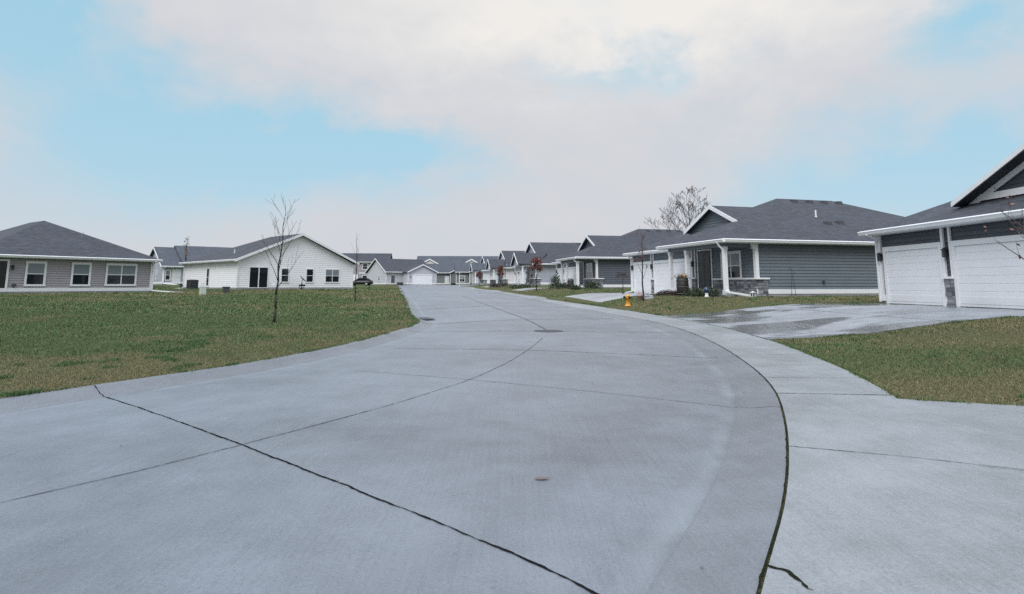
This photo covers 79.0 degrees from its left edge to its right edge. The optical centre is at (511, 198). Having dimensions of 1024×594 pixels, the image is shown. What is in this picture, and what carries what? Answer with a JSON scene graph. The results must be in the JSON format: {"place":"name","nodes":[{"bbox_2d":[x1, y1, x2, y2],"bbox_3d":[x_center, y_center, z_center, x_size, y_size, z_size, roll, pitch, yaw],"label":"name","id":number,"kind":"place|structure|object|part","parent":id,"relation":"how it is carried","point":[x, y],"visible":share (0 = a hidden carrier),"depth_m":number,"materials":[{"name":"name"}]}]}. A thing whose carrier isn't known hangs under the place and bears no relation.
{"place":"outdoors","nodes":[
{"label":"outdoors","id":0,"kind":"place"},
{"bbox_2d":[0,285,776,593],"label":"road","id":1,"kind":"structure","parent":0,"point":[451,432],"depth_m":5.24,"materials":[{"name":"concrete"}]},
{"bbox_2d":[0,285,430,412],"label":"kerb","id":2,"kind":"structure","parent":1,"relation":"on","point":[15,403],"depth_m":9.91,"materials":[{"name":"concrete"}]},
{"bbox_2d":[418,317,434,319],"bbox_3d":[-3.514,4.745,24.491,0.720,0.042,1.240,3,-9,-20],"label":"storm drain","id":3,"kind":"object","parent":1,"relation":"on","point":[425,318],"visible":0.75,"depth_m":24.21,"materials":[{"name":"metal"}]},
{"bbox_2d":[534,330,561,331],"bbox_3d":[1.099,4.016,18.803,0.880,0.020,0.880,0,-8,0],"label":"manhole cover","id":4,"kind":"object","parent":1,"relation":"on","point":[548,330],"visible":1,"depth_m":18.81,"materials":[{"name":"metal"}]},
{"bbox_2d":[459,287,785,593],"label":"kerb","id":5,"kind":"structure","parent":1,"relation":"on","point":[723,544],"depth_m":4.46,"materials":[{"name":"concrete"}]},
{"bbox_2d":[403,285,438,285],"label":"driveway","id":6,"kind":"structure","parent":0,"point":[420,285],"depth_m":136.15,"materials":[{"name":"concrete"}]},
{"bbox_2d":[0,284,1023,593],"bbox_3d":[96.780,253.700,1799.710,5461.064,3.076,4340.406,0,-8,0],"label":"lawn","id":7,"kind":"structure","parent":0,"point":[998,336],"depth_m":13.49,"materials":[{"name":"green plant"}]},
{"bbox_2d":[0,221,172,293],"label":"house","id":8,"kind":"structure","parent":7,"relation":"on","point":[42,257],"depth_m":45.94,"materials":[{"name":"grey"}]},
{"bbox_2d":[0,261,7,287],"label":"back door","id":9,"kind":"structure","parent":8,"relation":"in","point":[3,264],"depth_m":41.92,"materials":[{"name":"metal"}]},
{"bbox_2d":[23,261,46,285],"bbox_3d":[-33.297,5.289,43.451,0.060,1.740,1.310,-5,-10,33],"label":"window","id":10,"kind":"structure","parent":8,"relation":"in","point":[35,271],"depth_m":43.44,"materials":[{"name":"white glass"}]},
{"bbox_2d":[69,262,91,285],"bbox_3d":[-31.736,5.616,45.783,0.060,1.740,1.360,-5,-10,33],"label":"window","id":11,"kind":"structure","parent":8,"relation":"in","point":[80,271],"depth_m":45.76,"materials":[{"name":"white glass"}]},
{"bbox_2d":[104,263,137,285],"bbox_3d":[-30.204,5.928,48.075,0.060,1.720,2.310,-5,-10,33],"label":"window","id":12,"kind":"structure","parent":8,"relation":"in","point":[117,274],"depth_m":48.03,"materials":[{"name":"white glass"}]},
{"bbox_2d":[183,236,189,260],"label":"young tree","id":13,"kind":"object","parent":7,"relation":"on","point":[185,249],"visible":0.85,"depth_m":72.67,"materials":[{"name":"brown plant"}]},
{"bbox_2d":[149,245,229,284],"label":"house","id":14,"kind":"structure","parent":7,"relation":"on","point":[169,270],"depth_m":96.81,"materials":[{"name":"grey"}]},
{"bbox_2d":[164,270,170,280],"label":"window","id":15,"kind":"structure","parent":14,"relation":"in","point":[167,272],"depth_m":93.69,"materials":[{"name":"clear glass"}]},
{"bbox_2d":[172,270,179,281],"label":"front door","id":16,"kind":"structure","parent":14,"relation":"in","point":[176,273],"depth_m":94.41,"materials":[{"name":"white plastic"}]},
{"bbox_2d":[186,280,198,288],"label":"air conditioner","id":17,"kind":"object","parent":7,"relation":"on","point":[191,284],"visible":0.98,"depth_m":65.82,"materials":[{"name":"grey metal"}]},
{"bbox_2d":[199,286,206,294],"bbox_3d":[-23.069,6.909,46.380,0.440,0.729,0.360,7,-10,-40],"label":"utility cabinet","id":18,"kind":"object","parent":7,"relation":"on","point":[202,289],"visible":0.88,"depth_m":46.25,"materials":[{"name":"grey metal"}]},
{"bbox_3d":[-22.962,6.884,46.254,0.320,0.443,0.015,7,-10,-40],"label":"door","id":19,"kind":"part","parent":18,"relation":"part of","materials":[{"name":"grey metal"}]},
{"bbox_2d":[222,287,229,292],"bbox_3d":[-24.236,7.792,52.674,0.460,0.576,0.500,-8,-11,44],"label":"utility box","id":20,"kind":"object","parent":7,"relation":"on","point":[225,289],"visible":0.88,"depth_m":52.53,"materials":[{"name":"grey metal"}]},
{"bbox_2d":[173,233,359,289],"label":"house","id":21,"kind":"structure","parent":7,"relation":"on","point":[317,263],"depth_m":66.33,"materials":[{"name":"white"}]},
{"bbox_2d":[205,267,209,286],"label":"window","id":22,"kind":"structure","parent":21,"relation":"in","point":[208,268],"depth_m":66.21,"materials":[{"name":"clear glass"}]},
{"bbox_2d":[248,266,268,287],"bbox_3d":[-25.705,8.036,63.074,0.070,2.160,2.030,-7,-11,42],"label":"patio door","id":23,"kind":"structure","parent":21,"relation":"in","point":[258,276],"depth_m":63.05,"materials":[{"name":"black glass"}]},
{"bbox_2d":[280,268,289,282],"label":"window","id":24,"kind":"structure","parent":21,"relation":"in","point":[283,270],"depth_m":65.17,"materials":[{"name":"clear glass"}]},
{"bbox_2d":[305,268,313,282],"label":"window","id":25,"kind":"structure","parent":21,"relation":"in","point":[309,271],"depth_m":67.26,"materials":[{"name":"clear glass"}]},
{"bbox_2d":[324,269,339,282],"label":"window","id":26,"kind":"structure","parent":21,"relation":"in","point":[331,275],"depth_m":69.25,"materials":[{"name":"clear glass"}]},
{"bbox_2d":[255,195,303,321],"bbox_3d":[-7.823,1.946,20.399,1.743,4.334,1.629,0,-8,0],"label":"bare tree","id":27,"kind":"object","parent":7,"relation":"on","point":[275,299],"visible":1,"depth_m":20.47,"materials":[{"name":"brown plant"}]},
{"bbox_2d":[299,275,306,288],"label":"satellite dish","id":28,"kind":"object","parent":7,"relation":"on","point":[301,284],"visible":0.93,"depth_m":65.13,"materials":[{"name":"black metal"}]},
{"bbox_2d":[352,236,358,300],"bbox_3d":[-10.164,4.492,40.399,0.575,4.455,0.531,6,-10,-37],"label":"bare tree","id":29,"kind":"object","parent":7,"relation":"on","point":[356,267],"visible":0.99,"depth_m":40.40,"materials":[{"name":"brown plant"}]},
{"bbox_2d":[353,278,372,285],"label":"parked car","id":30,"kind":"object","parent":7,"relation":"on","point":[364,281],"visible":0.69,"depth_m":119.07,"materials":[{"name":"black paint"}]},
{"bbox_2d":[342,253,392,280],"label":"house","id":31,"kind":"structure","parent":7,"relation":"on","point":[365,260],"depth_m":167.33,"materials":[{"name":"grey"}]},
{"bbox_2d":[362,263,367,269],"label":"window","id":32,"kind":"structure","parent":31,"relation":"in","point":[364,265],"depth_m":165.84,"materials":[{"name":"clear glass"}]},
{"bbox_2d":[364,258,438,284],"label":"house","id":33,"kind":"structure","parent":7,"relation":"on","point":[379,271],"depth_m":148.59,"materials":[{"name":"grey"}]},
{"bbox_2d":[391,275,394,282],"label":"front door","id":34,"kind":"structure","parent":33,"relation":"in","point":[392,276],"depth_m":146.68,"materials":[{"name":"wood"}]},
{"bbox_2d":[413,275,431,284],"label":"garage door","id":35,"kind":"structure","parent":33,"relation":"in","point":[416,278],"depth_m":147.65,"materials":[{"name":"white metal"}]},
{"bbox_2d":[427,264,455,284],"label":"house","id":36,"kind":"structure","parent":7,"relation":"on","point":[446,274],"depth_m":171.58,"materials":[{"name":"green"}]},
{"bbox_2d":[417,256,481,263],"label":"house","id":37,"kind":"structure","parent":7,"relation":"on","point":[440,259],"depth_m":203.34,"materials":[{"name":"stone"}]},
{"bbox_2d":[454,262,476,284],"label":"house","id":38,"kind":"structure","parent":7,"relation":"on","point":[461,269],"depth_m":161.94,"materials":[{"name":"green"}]},
{"bbox_2d":[460,275,464,281],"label":"window","id":39,"kind":"structure","parent":38,"relation":"in","point":[462,277],"depth_m":161.80,"materials":[{"name":"clear glass"}]},
{"bbox_2d":[475,271,482,277],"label":"red leaf tree","id":40,"kind":"object","parent":7,"relation":"on","point":[477,274],"visible":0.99,"depth_m":107.61,"materials":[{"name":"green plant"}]},
{"bbox_2d":[469,256,498,285],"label":"house","id":41,"kind":"structure","parent":7,"relation":"on","point":[475,268],"depth_m":138.38,"materials":[{"name":"white"}]},
{"bbox_2d":[488,282,509,286],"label":"shrub","id":42,"kind":"object","parent":7,"relation":"on","point":[499,284],"visible":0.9,"depth_m":87.76,"materials":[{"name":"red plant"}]},
{"bbox_2d":[497,266,505,286],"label":"red leaf tree","id":43,"kind":"object","parent":7,"relation":"on","point":[500,270],"visible":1,"depth_m":85.47,"materials":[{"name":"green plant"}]},
{"bbox_2d":[485,251,524,283],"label":"house","id":44,"kind":"structure","parent":7,"relation":"on","point":[492,265],"depth_m":113.15,"materials":[{"name":"white"}]},
{"bbox_2d":[507,283,537,288],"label":"shrub","id":45,"kind":"object","parent":7,"relation":"on","point":[522,286],"visible":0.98,"depth_m":79.48,"materials":[{"name":"green plant"}]},
{"bbox_2d":[529,257,543,290],"bbox_3d":[2.455,7.587,62.913,1.562,3.664,1.393,0,-8,0],"label":"red leaf tree","id":46,"kind":"object","parent":7,"relation":"on","point":[536,260],"visible":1,"depth_m":62.82,"materials":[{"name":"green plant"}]},
{"bbox_2d":[510,242,580,284],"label":"house","id":47,"kind":"structure","parent":7,"relation":"on","point":[547,253],"depth_m":88.66,"materials":[{"name":"grey"}]},
{"bbox_2d":[520,271,525,284],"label":"garage door","id":48,"kind":"structure","parent":47,"relation":"in","point":[524,275],"depth_m":93.38,"materials":[{"name":"white metal"}]},
{"bbox_2d":[527,267,528,282],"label":"front door","id":49,"kind":"structure","parent":47,"relation":"in","point":[527,267],"depth_m":90.33,"materials":[{"name":"metal"}]},
{"bbox_2d":[548,272,560,288],"bbox_3d":[4.429,8.398,63.020,1.320,1.815,1.406,6,-10,-36],"label":"shrub","id":50,"kind":"object","parent":7,"relation":"on","point":[556,281],"visible":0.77,"depth_m":62.90,"materials":[{"name":"green plant"}]},
{"bbox_2d":[555,283,567,288],"bbox_3d":[5.011,8.387,59.378,1.796,0.717,1.338,0,-8,0],"label":"shrub","id":51,"kind":"object","parent":7,"relation":"on","point":[561,285],"visible":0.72,"depth_m":59.19,"materials":[{"name":"green plant"}]},
{"bbox_2d":[567,277,574,288],"bbox_3d":[5.377,7.869,57.764,0.901,1.109,0.877,0,-8,0],"label":"flower barrel","id":52,"kind":"object","parent":7,"relation":"on","point":[570,281],"visible":0.98,"depth_m":57.51,"materials":[{"name":"wood"}]},
{"bbox_2d":[570,285,580,289],"bbox_3d":[5.759,8.046,56.083,1.050,0.570,1.051,-7,-11,41],"label":"shrub","id":53,"kind":"object","parent":7,"relation":"on","point":[575,287],"visible":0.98,"depth_m":55.91,"materials":[{"name":"green plant"}]},
{"bbox_2d":[583,281,601,288],"bbox_3d":[7.485,8.089,57.930,1.857,0.884,1.561,0,-8,0],"label":"shrub","id":54,"kind":"object","parent":7,"relation":"on","point":[591,285],"visible":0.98,"depth_m":57.69,"materials":[{"name":"green plant"}]},
{"bbox_2d":[551,229,682,288],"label":"house","id":55,"kind":"structure","parent":7,"relation":"on","point":[602,261],"depth_m":61.78,"materials":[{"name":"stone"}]},
{"bbox_2d":[565,268,575,284],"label":"garage door","id":56,"kind":"structure","parent":55,"relation":"in","point":[571,272],"depth_m":66.99,"materials":[{"name":"white metal"}]},
{"bbox_2d":[579,262,583,284],"bbox_3d":[7.140,7.852,63.774,0.032,2.520,1.430,2,-8,-11],"label":"front door","id":57,"kind":"structure","parent":55,"relation":"in","point":[581,263],"depth_m":63.83,"materials":[{"name":"metal"}]},
{"bbox_2d":[586,263,592,277],"bbox_3d":[7.616,7.214,61.246,0.060,1.600,1.960,2,-8,-11],"label":"window","id":58,"kind":"structure","parent":55,"relation":"in","point":[589,266],"depth_m":61.19,"materials":[{"name":"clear glass"}]},
{"bbox_2d":[615,272,628,293],"bbox_3d":[7.336,5.638,41.130,0.938,1.571,0.660,-8,-11,44],"label":"ornamental tree","id":59,"kind":"object","parent":7,"relation":"on","point":[621,274],"visible":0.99,"depth_m":41.11,"materials":[{"name":"brown plant"}]},
{"bbox_2d":[623,294,630,306],"bbox_3d":[5.953,5.251,31.977,0.421,0.650,0.418,-5,-9,32],"label":"fire hydrant","id":60,"kind":"object","parent":7,"relation":"on","point":[627,297],"visible":1,"depth_m":31.89,"materials":[{"name":"yellow metal"}]},
{"bbox_2d":[633,227,647,300],"bbox_3d":[7.043,3.524,33.729,0.767,4.148,0.697,2,-8,-16],"label":"red leaf tree","id":61,"kind":"object","parent":7,"relation":"on","point":[642,258],"visible":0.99,"depth_m":33.70,"materials":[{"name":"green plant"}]},
{"bbox_2d":[644,295,653,299],"bbox_3d":[7.419,5.420,33.828,0.658,0.316,0.399,0,-8,0],"label":"landscape stone","id":62,"kind":"object","parent":7,"relation":"on","point":[646,297],"visible":0.56,"depth_m":33.73,"materials":[{"name":"stone"}]},
{"bbox_2d":[644,186,708,230],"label":"bare tree","id":63,"kind":"object","parent":7,"relation":"on","point":[682,206],"visible":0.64,"depth_m":74.53,"materials":[{"name":"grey plant"}]},
{"bbox_2d":[663,295,727,296],"bbox_3d":[9.532,5.564,34.758,1.050,0.244,7.200,2,-8,-15],"label":"mulch bed","id":64,"kind":"object","parent":7,"relation":"on","point":[697,296],"visible":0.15,"depth_m":32.50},
{"bbox_2d":[654,289,671,295],"bbox_3d":[9.111,5.558,36.493,1.688,0.429,1.032,0,-8,0],"label":"shrub","id":65,"kind":"object","parent":64,"relation":"on","point":[664,292],"visible":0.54,"depth_m":36.38,"materials":[{"name":"red plant"}]},
{"bbox_2d":[671,273,690,294],"bbox_3d":[9.588,4.860,35.032,1.037,1.288,0.937,4,-9,-27],"label":"flower barrel","id":66,"kind":"object","parent":64,"relation":"on","point":[682,280],"visible":0.94,"depth_m":34.80,"materials":[{"name":"wood"}]},
{"bbox_2d":[644,294,721,296],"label":"mulch","id":67,"kind":"object","parent":64,"relation":"on","point":[684,295],"visible":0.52,"depth_m":34.30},
{"bbox_2d":[682,286,698,296],"bbox_3d":[9.805,5.088,33.871,1.075,0.641,1.118,-6,-10,36],"label":"shrub","id":68,"kind":"object","parent":64,"relation":"on","point":[688,293],"visible":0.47,"depth_m":33.75,"materials":[{"name":"green plant"}]},
{"bbox_2d":[690,287,703,296],"bbox_3d":[9.982,5.026,33.059,0.975,0.539,0.955,-7,-11,42],"label":"shrub","id":69,"kind":"object","parent":64,"relation":"on","point":[696,292],"visible":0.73,"depth_m":32.98,"materials":[{"name":"green plant"}]},
{"bbox_2d":[704,287,708,296],"bbox_3d":[9.963,4.813,31.818,0.275,0.533,0.275,0,-8,0],"label":"glass ball","id":70,"kind":"object","parent":64,"relation":"on","point":[706,290],"visible":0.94,"depth_m":31.73,"materials":[{"name":"blue glass"}]},
{"bbox_2d":[702,285,720,295],"bbox_3d":[10.425,4.881,32.480,0.942,0.672,1.001,-6,-10,36],"label":"shrub","id":71,"kind":"object","parent":64,"relation":"on","point":[715,291],"visible":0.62,"depth_m":32.33,"materials":[{"name":"green plant"}]},
{"bbox_2d":[622,199,902,296],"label":"house","id":72,"kind":"structure","parent":7,"relation":"on","point":[820,247],"depth_m":34.81,"materials":[{"name":"grey"}]},
{"bbox_2d":[635,264,649,292],"bbox_3d":[9.489,5.851,45.117,0.014,2.070,2.400,2,-8,-15],"label":"garage door","id":73,"kind":"structure","parent":72,"relation":"in","point":[638,275],"depth_m":45.25,"materials":[{"name":"white metal"}]},
{"bbox_2d":[655,261,690,293],"bbox_3d":[10.596,5.298,41.075,0.042,2.100,4.600,2,-8,-15],"label":"garage door","id":74,"kind":"structure","parent":72,"relation":"in","point":[661,269],"depth_m":41.88,"materials":[{"name":"white metal"}]},
{"bbox_2d":[698,250,711,288],"bbox_3d":[11.586,4.428,37.398,0.090,2.520,1.430,2,-8,-15],"label":"front door","id":75,"kind":"structure","parent":72,"relation":"in","point":[704,257],"depth_m":37.43,"materials":[{"name":"metal"}]},
{"bbox_2d":[720,251,741,277],"bbox_3d":[12.294,3.798,34.925,0.060,1.600,1.960,2,-8,-15],"label":"window","id":76,"kind":"structure","parent":72,"relation":"in","point":[733,257],"depth_m":34.66,"materials":[{"name":"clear glass"}]},
{"bbox_2d":[857,143,1023,309],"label":"house","id":77,"kind":"structure","parent":7,"relation":"on","point":[953,253],"depth_m":21.26,"materials":[{"name":"wood"}]},
{"bbox_2d":[886,247,942,305],"bbox_3d":[15.184,3.002,23.517,0.041,2.100,2.900,0,-8,-3],"label":"garage door","id":78,"kind":"structure","parent":77,"relation":"in","point":[915,271],"depth_m":23.44,"materials":[{"name":"white metal"}]},
{"bbox_2d":[955,240,1023,309],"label":"garage door","id":79,"kind":"structure","parent":77,"relation":"in","point":[988,269],"depth_m":19.96,"materials":[{"name":"white metal"}]},
{"bbox_2d":[983,188,1023,259],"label":"red leaf tree","id":80,"kind":"object","parent":7,"relation":"on","point":[1019,256],"visible":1,"depth_m":9.43,"materials":[{"name":"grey plant"}]},
{"bbox_2d":[0,0,1023,258],"label":"sky","id":81,"kind":"structure","parent":0,"point":[410,129],"materials":[{"name":"blue"}]},
{"bbox_2d":[515,288,541,290],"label":"driveway","id":82,"kind":"structure","parent":0,"point":[524,289],"depth_m":69.48,"materials":[{"name":"concrete"}]},
{"bbox_2d":[565,293,656,301],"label":"driveway","id":83,"kind":"structure","parent":0,"point":[599,297],"depth_m":40.90,"materials":[{"name":"concrete"}]},
{"bbox_2d":[464,287,1023,593],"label":"sidewalk","id":84,"kind":"structure","parent":0,"point":[886,494],"depth_m":4.36,"materials":[{"name":"concrete"}]},
{"bbox_2d":[661,303,1023,339],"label":"driveway","id":85,"kind":"structure","parent":0,"point":[795,321],"depth_m":18.90,"materials":[{"name":"concrete"}]},
{"bbox_2d":[899,399,1023,515],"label":"driveway","id":86,"kind":"structure","parent":0,"point":[984,435],"depth_m":6.04,"materials":[{"name":"concrete"}]}
]}

